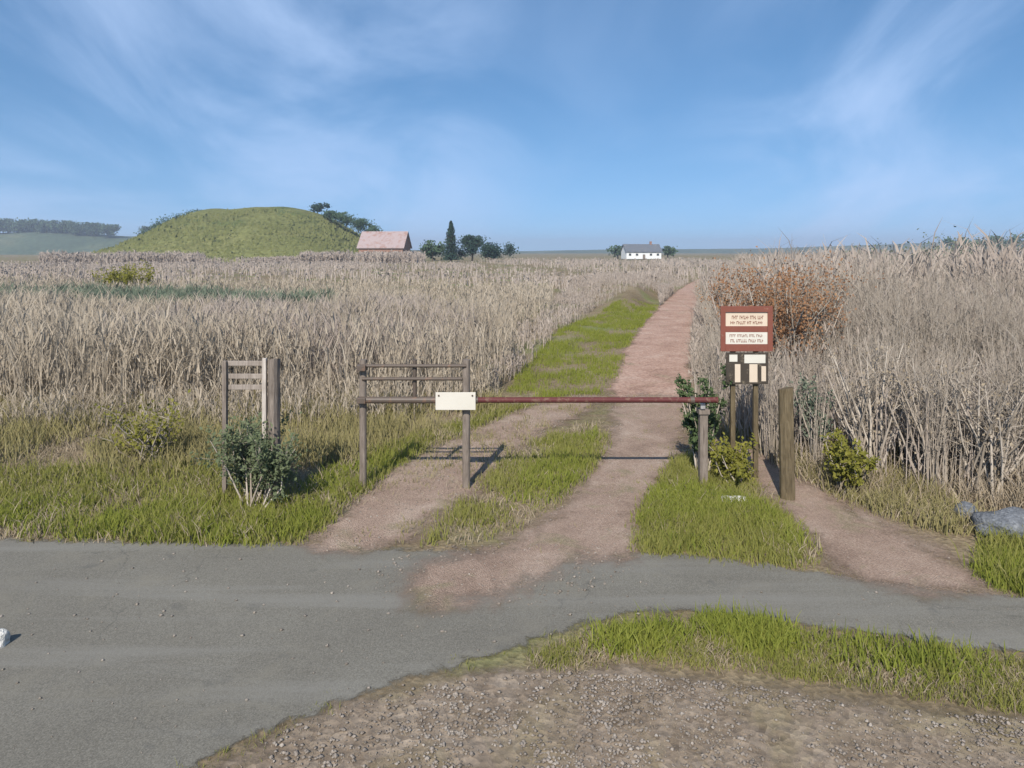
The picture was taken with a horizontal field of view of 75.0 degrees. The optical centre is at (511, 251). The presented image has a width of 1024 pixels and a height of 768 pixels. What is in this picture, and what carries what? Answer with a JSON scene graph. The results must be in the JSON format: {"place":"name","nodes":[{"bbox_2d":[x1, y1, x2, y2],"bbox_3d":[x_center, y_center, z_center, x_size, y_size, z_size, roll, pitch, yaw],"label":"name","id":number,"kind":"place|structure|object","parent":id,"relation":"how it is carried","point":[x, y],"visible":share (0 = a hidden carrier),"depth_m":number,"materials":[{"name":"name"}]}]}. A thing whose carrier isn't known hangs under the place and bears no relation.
{"place":"outdoors","nodes":[
{"label":"outdoors","id":0,"kind":"place"},
{"bbox_2d":[0,232,424,254],"bbox_3d":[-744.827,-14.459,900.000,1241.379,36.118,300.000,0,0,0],"label":"ridge","id":1,"kind":"structure","parent":0,"point":[25,243],"depth_m":808.90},
{"bbox_2d":[0,218,13,233],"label":"ridge tree","id":2,"kind":"object","parent":1,"relation":"on","point":[2,228],"visible":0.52,"depth_m":859.32,"materials":[{"name":"green plant"}]},
{"bbox_2d":[1,218,33,233],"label":"ridge tree","id":3,"kind":"object","parent":1,"relation":"on","point":[16,225],"visible":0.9,"depth_m":854.03,"materials":[{"name":"green plant"}]},
{"bbox_2d":[11,217,38,232],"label":"ridge tree","id":4,"kind":"object","parent":1,"relation":"on","point":[29,225],"visible":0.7,"depth_m":860.65,"materials":[{"name":"green plant"}]},
{"bbox_2d":[24,219,43,231],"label":"ridge tree","id":5,"kind":"object","parent":1,"relation":"on","point":[40,220],"visible":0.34,"depth_m":865.93,"materials":[{"name":"green plant"}]},
{"bbox_2d":[29,219,60,232],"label":"ridge tree","id":6,"kind":"object","parent":1,"relation":"on","point":[40,228],"visible":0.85,"depth_m":853.93,"materials":[{"name":"green plant"}]},
{"bbox_2d":[43,223,70,233],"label":"ridge tree","id":7,"kind":"object","parent":1,"relation":"on","point":[57,227],"visible":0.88,"depth_m":857.34,"materials":[{"name":"green plant"}]},
{"bbox_2d":[54,220,79,232],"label":"ridge tree","id":8,"kind":"object","parent":1,"relation":"on","point":[64,225],"visible":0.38,"depth_m":863.21,"materials":[{"name":"green plant"}]},
{"bbox_2d":[66,222,82,234],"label":"ridge tree","id":9,"kind":"object","parent":1,"relation":"on","point":[72,224],"visible":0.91,"depth_m":854.54,"materials":[{"name":"green plant"}]},
{"bbox_2d":[67,222,100,235],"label":"ridge tree","id":10,"kind":"object","parent":1,"relation":"on","point":[85,227],"visible":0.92,"depth_m":857.08,"materials":[{"name":"green plant"}]},
{"bbox_2d":[88,222,103,235],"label":"ridge tree","id":11,"kind":"object","parent":1,"relation":"on","point":[97,233],"visible":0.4,"depth_m":863.14,"materials":[{"name":"green plant"}]},
{"bbox_2d":[97,224,120,235],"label":"ridge tree","id":12,"kind":"object","parent":1,"relation":"on","point":[108,229],"visible":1,"depth_m":852.84,"materials":[{"name":"green plant"}]},
{"bbox_2d":[137,226,153,231],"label":"ridge tree","id":13,"kind":"object","parent":1,"relation":"on","point":[142,228],"visible":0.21,"depth_m":856.57,"materials":[{"name":"green plant"}]},
{"bbox_2d":[94,207,358,261],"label":"green hill","id":14,"kind":"structure","parent":0,"point":[246,231],"depth_m":221.61,"materials":[{"name":"green plant"}]},
{"bbox_2d":[145,216,169,230],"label":"hill bush","id":15,"kind":"object","parent":14,"relation":"on","point":[155,225],"visible":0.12,"depth_m":256.53,"materials":[{"name":"green plant"}]},
{"bbox_2d":[160,213,186,221],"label":"hill bush","id":16,"kind":"object","parent":14,"relation":"on","point":[176,216],"visible":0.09,"depth_m":259.61,"materials":[{"name":"green plant"}]},
{"bbox_2d":[180,208,203,215],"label":"hill bush","id":17,"kind":"object","parent":14,"relation":"on","point":[188,212],"visible":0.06,"depth_m":260.24,"materials":[{"name":"green plant"}]},
{"bbox_2d":[91,207,360,258],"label":"hill tussocks","id":18,"kind":"object","parent":14,"relation":"on","point":[174,223],"visible":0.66,"depth_m":224.09,"materials":[{"name":"green plant"}]},
{"bbox_2d":[309,202,331,212],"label":"hilltop tree","id":19,"kind":"object","parent":14,"relation":"on","point":[318,207],"visible":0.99,"depth_m":261.54,"materials":[{"name":"green plant"}]},
{"bbox_2d":[321,210,339,220],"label":"hill bush","id":20,"kind":"object","parent":14,"relation":"on","point":[327,214],"visible":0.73,"depth_m":251.11,"materials":[{"name":"green plant"}]},
{"bbox_2d":[328,213,358,226],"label":"hill bush","id":21,"kind":"object","parent":14,"relation":"on","point":[339,217],"visible":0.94,"depth_m":250.75,"materials":[{"name":"green plant"}]},
{"bbox_2d":[340,218,374,232],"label":"hill bush","id":22,"kind":"object","parent":14,"relation":"on","point":[362,222],"visible":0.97,"depth_m":250.26,"materials":[{"name":"green plant"}]},
{"bbox_2d":[355,225,382,237],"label":"hill bush","id":23,"kind":"object","parent":14,"relation":"on","point":[373,227],"visible":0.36,"depth_m":250.41,"materials":[{"name":"green plant"}]},
{"bbox_2d":[0,538,1023,767],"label":"road","id":24,"kind":"structure","parent":0,"point":[221,661],"depth_m":5.38,"materials":[{"name":"grey asphalt"}]},
{"bbox_2d":[0,628,10,647],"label":"white stone","id":25,"kind":"object","parent":24,"relation":"on","point":[5,634],"visible":1,"depth_m":5.07,"materials":[{"name":"white stone"}]},
{"bbox_2d":[0,253,1023,767],"bbox_3d":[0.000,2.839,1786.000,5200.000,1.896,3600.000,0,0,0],"label":"ground","id":26,"kind":"structure","parent":0,"point":[516,657],"depth_m":7.06,"materials":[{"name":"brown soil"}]},
{"bbox_2d":[89,259,158,288],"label":"green bush","id":27,"kind":"object","parent":26,"relation":"on","point":[125,276],"visible":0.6,"depth_m":41.36,"materials":[{"name":"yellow plant"}]},
{"bbox_2d":[89,389,190,464],"bbox_3d":[-5.117,2.462,9.227,1.235,0.976,1.149,0,0,-34],"label":"olive shrub","id":28,"kind":"object","parent":26,"relation":"on","point":[150,438],"visible":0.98,"depth_m":9.13,"materials":[{"name":"green plant"}]},
{"bbox_2d":[0,276,339,306],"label":"green sedge","id":29,"kind":"object","parent":26,"relation":"on","point":[134,291],"visible":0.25,"depth_m":25.25,"materials":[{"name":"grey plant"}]},
{"bbox_2d":[189,408,306,507],"bbox_3d":[-3.003,2.391,7.856,1.212,1.249,1.379,0,0,0],"label":"green bush","id":30,"kind":"object","parent":26,"relation":"on","point":[252,456],"visible":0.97,"depth_m":7.69,"materials":[{"name":"green plant"}]},
{"bbox_2d":[222,358,280,497],"bbox_3d":[-3.132,2.280,7.998,0.695,2.024,0.154,0,0,0],"label":"wooden post","id":31,"kind":"object","parent":26,"relation":"on","point":[271,401],"visible":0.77,"depth_m":7.98,"materials":[{"name":"grey wood"}]},
{"bbox_2d":[0,272,555,432],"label":"dry reeds","id":32,"kind":"object","parent":26,"relation":"on","point":[48,340],"visible":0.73,"depth_m":12.93,"materials":[{"name":"beige plant"}]},
{"bbox_2d":[0,248,734,397],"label":"dry sedge","id":33,"kind":"object","parent":26,"relation":"on","point":[58,261],"visible":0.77,"depth_m":59.73,"materials":[{"name":"beige plant"}]},
{"bbox_2d":[357,231,411,252],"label":"barn","id":34,"kind":"structure","parent":26,"relation":"on","point":[387,241],"depth_m":221.97,"materials":[{"name":"pink wood"}]},
{"bbox_2d":[417,240,445,260],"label":"dark tree","id":35,"kind":"object","parent":26,"relation":"on","point":[429,249],"visible":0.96,"depth_m":206.62,"materials":[{"name":"green plant"}]},
{"bbox_2d":[440,221,463,260],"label":"conifer","id":36,"kind":"object","parent":26,"relation":"on","point":[452,252],"visible":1,"depth_m":199.23,"materials":[{"name":"green plant"}]},
{"bbox_2d":[305,394,599,553],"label":"dirt rut","id":37,"kind":"structure","parent":26,"relation":"on","point":[389,521],"depth_m":8.28,"materials":[{"name":"brown soil"}]},
{"bbox_2d":[456,234,489,260],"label":"dark tree","id":38,"kind":"object","parent":26,"relation":"on","point":[470,243],"visible":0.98,"depth_m":203.82,"materials":[{"name":"green plant"}]},
{"bbox_2d":[0,382,995,552],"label":"rough grass","id":39,"kind":"structure","parent":26,"relation":"on","point":[193,437],"depth_m":9.82,"materials":[{"name":"plant"}]},
{"bbox_2d":[476,242,519,259],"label":"dark tree","id":40,"kind":"object","parent":26,"relation":"on","point":[489,250],"visible":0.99,"depth_m":199.82,"materials":[{"name":"green plant"}]},
{"bbox_2d":[0,403,1023,596],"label":"green grass","id":41,"kind":"structure","parent":26,"relation":"on","point":[680,465],"depth_m":7.79,"materials":[{"name":"green plant"}]},
{"bbox_2d":[0,394,1023,767],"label":"pebbles","id":42,"kind":"object","parent":26,"relation":"on","point":[620,724],"visible":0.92,"depth_m":4.22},
{"bbox_2d":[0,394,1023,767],"bbox_3d":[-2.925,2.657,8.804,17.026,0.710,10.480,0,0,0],"label":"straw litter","id":43,"kind":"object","parent":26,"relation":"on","point":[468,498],"visible":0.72,"depth_m":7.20,"materials":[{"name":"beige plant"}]},
{"bbox_2d":[357,359,718,488],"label":"barrier gate","id":44,"kind":"structure","parent":26,"relation":"on","point":[465,400],"depth_m":8.39,"materials":[{"name":"red paint"}]},
{"bbox_2d":[405,395,688,611],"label":"dirt rut","id":45,"kind":"structure","parent":26,"relation":"on","point":[599,488],"depth_m":7.19,"materials":[{"name":"brown soil"}]},
{"bbox_2d":[606,245,621,258],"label":"tree","id":46,"kind":"object","parent":26,"relation":"on","point":[614,250],"visible":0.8,"depth_m":328.50,"materials":[{"name":"green plant"}]},
{"bbox_2d":[620,241,662,258],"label":"house","id":47,"kind":"structure","parent":26,"relation":"on","point":[650,250],"depth_m":316.24,"materials":[{"name":"white paint"}]},
{"bbox_2d":[661,246,677,257],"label":"tree","id":48,"kind":"object","parent":26,"relation":"on","point":[668,250],"visible":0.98,"depth_m":328.30,"materials":[{"name":"green plant"}]},
{"bbox_2d":[674,362,732,470],"bbox_3d":[2.534,2.247,8.896,0.799,1.559,0.634,0,0,0],"label":"green bush","id":49,"kind":"object","parent":26,"relation":"on","point":[690,420],"visible":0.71,"depth_m":8.84,"materials":[{"name":"green plant"}]},
{"bbox_2d":[721,495,745,502],"bbox_3d":[2.623,2.917,7.879,0.345,0.078,0.214,0,0,-6],"label":"flat stone","id":50,"kind":"object","parent":26,"relation":"on","point":[735,498],"visible":0.26,"depth_m":7.86,"materials":[{"name":"grey stone"}]},
{"bbox_2d":[708,432,760,483],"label":"yellow bush","id":51,"kind":"object","parent":26,"relation":"on","point":[730,461],"visible":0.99,"depth_m":8.58,"materials":[{"name":"green plant"}]},
{"bbox_2d":[696,256,775,327],"bbox_3d":[5.785,1.437,16.988,2.307,2.723,1.907,0,0,0],"label":"rusty shrub","id":52,"kind":"object","parent":26,"relation":"on","point":[720,297],"visible":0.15,"depth_m":16.91,"materials":[{"name":"plant"}]},
{"bbox_2d":[720,306,772,477],"bbox_3d":[3.070,2.004,8.774,0.682,2.592,0.111,0,0,0],"label":"entrance sign","id":53,"kind":"object","parent":26,"relation":"on","point":[746,328],"visible":0.99,"depth_m":8.73,"materials":[{"name":"brown wood"}]},
{"bbox_2d":[778,387,794,500],"bbox_3d":[3.323,2.463,8.062,0.186,1.674,0.188,-1,0,-17],"label":"wooden post","id":54,"kind":"object","parent":26,"relation":"on","point":[786,446],"visible":0.81,"depth_m":8.00,"materials":[{"name":"brown wood"}]},
{"bbox_2d":[705,245,883,388],"bbox_3d":[5.122,1.282,12.491,2.720,2.820,2.811,0,0,-21],"label":"rusty shrub","id":55,"kind":"object","parent":26,"relation":"on","point":[800,303],"visible":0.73,"depth_m":12.10,"materials":[{"name":"brown plant"}]},
{"bbox_2d":[786,373,836,459],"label":"grey shrub","id":56,"kind":"object","parent":26,"relation":"on","point":[811,405],"visible":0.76,"depth_m":9.32,"materials":[{"name":"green plant"}]},
{"bbox_2d":[654,219,1023,494],"bbox_3d":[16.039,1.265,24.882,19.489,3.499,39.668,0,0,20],"label":"bare thicket","id":57,"kind":"object","parent":26,"relation":"on","point":[995,337],"visible":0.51,"depth_m":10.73,"materials":[{"name":"beige plant"}]},
{"bbox_2d":[820,427,880,493],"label":"yellow bush","id":58,"kind":"object","parent":26,"relation":"on","point":[847,466],"visible":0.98,"depth_m":8.07,"materials":[{"name":"green plant"}]},
{"bbox_2d":[809,324,915,476],"bbox_3d":[4.718,1.967,8.750,1.480,2.095,1.260,0,0,0],"label":"bare shrub","id":59,"kind":"object","parent":26,"relation":"on","point":[860,430],"visible":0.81,"depth_m":8.81,"materials":[{"name":"plant"}]},
{"bbox_2d":[760,393,1023,511],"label":"matted straw","id":60,"kind":"object","parent":26,"relation":"on","point":[1011,493],"visible":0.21,"depth_m":7.99,"materials":[{"name":"beige plant"}]},
{"bbox_2d":[843,226,955,265],"bbox_3d":[13.994,0.579,23.827,3.911,3.004,4.347,0,0,0],"label":"grey shrub","id":61,"kind":"object","parent":26,"relation":"on","point":[938,246],"visible":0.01,"depth_m":23.90,"materials":[{"name":"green plant"}]},
{"bbox_2d":[868,333,996,494],"bbox_3d":[5.250,2.042,8.477,1.349,1.888,1.312,0,0,-35],"label":"bare shrub","id":62,"kind":"object","parent":26,"relation":"on","point":[906,404],"visible":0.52,"depth_m":8.41,"materials":[{"name":"plant"}]},
{"bbox_2d":[941,236,972,249],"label":"skyline tree","id":63,"kind":"object","parent":26,"relation":"on","point":[948,240],"visible":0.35,"depth_m":479.49,"materials":[{"name":"green plant"}]},
{"bbox_2d":[953,501,977,519],"bbox_3d":[5.037,2.856,7.409,0.250,0.151,0.284,0,0,27],"label":"grey rock","id":64,"kind":"object","parent":26,"relation":"on","point":[968,505],"visible":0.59,"depth_m":7.35,"materials":[{"name":"grey stone"}]},
{"bbox_2d":[920,355,1023,498],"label":"bare shrub","id":65,"kind":"object","parent":26,"relation":"on","point":[990,461],"visible":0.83,"depth_m":7.93,"materials":[{"name":"plant"}]},
{"bbox_2d":[958,236,985,248],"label":"skyline tree","id":66,"kind":"object","parent":26,"relation":"on","point":[979,241],"visible":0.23,"depth_m":492.51,"materials":[{"name":"green plant"}]},
{"bbox_2d":[923,234,1021,261],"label":"grey shrub","id":67,"kind":"object","parent":26,"relation":"on","point":[967,249],"depth_m":21.97,"materials":[{"name":"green plant"}]},
{"bbox_2d":[978,235,1008,248],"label":"skyline tree","id":68,"kind":"object","parent":26,"relation":"on","point":[992,238],"visible":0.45,"depth_m":477.38,"materials":[{"name":"green plant"}]},
{"bbox_2d":[971,506,1023,539],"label":"grey rock","id":69,"kind":"object","parent":26,"relation":"on","point":[1005,518],"visible":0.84,"depth_m":6.96,"materials":[{"name":"grey stone"}]},
{"bbox_2d":[990,233,1023,249],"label":"skyline tree","id":70,"kind":"object","parent":26,"relation":"on","point":[1014,239],"visible":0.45,"depth_m":493.14,"materials":[{"name":"green plant"}]},
{"bbox_2d":[0,0,1023,251],"label":"sky","id":71,"kind":"structure","parent":0,"point":[530,125],"materials":[{"name":"blue"}]},
{"bbox_2d":[15,533,1023,767],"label":"fringe grass","id":72,"kind":"structure","parent":0,"point":[801,671],"depth_m":4.80,"materials":[{"name":"green plant"}]},
{"bbox_2d":[208,664,1023,767],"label":"shoulder","id":73,"kind":"object","parent":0,"point":[787,753],"visible":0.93,"depth_m":4.16},
{"bbox_2d":[607,279,699,396],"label":"dirt track","id":74,"kind":"structure","parent":0,"point":[655,360],"depth_m":19.66,"materials":[{"name":"brown soil"}]},
{"bbox_2d":[441,240,1022,253],"bbox_3d":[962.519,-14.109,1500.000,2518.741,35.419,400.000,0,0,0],"label":"ridge","id":75,"kind":"structure","parent":0,"point":[764,250],"depth_m":1394.19,"materials":[{"name":"green plant"}]},
{"bbox_2d":[713,437,987,597],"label":"side path","id":76,"kind":"structure","parent":0,"point":[868,559],"depth_m":6.79,"materials":[{"name":"brown soil"}]}
]}

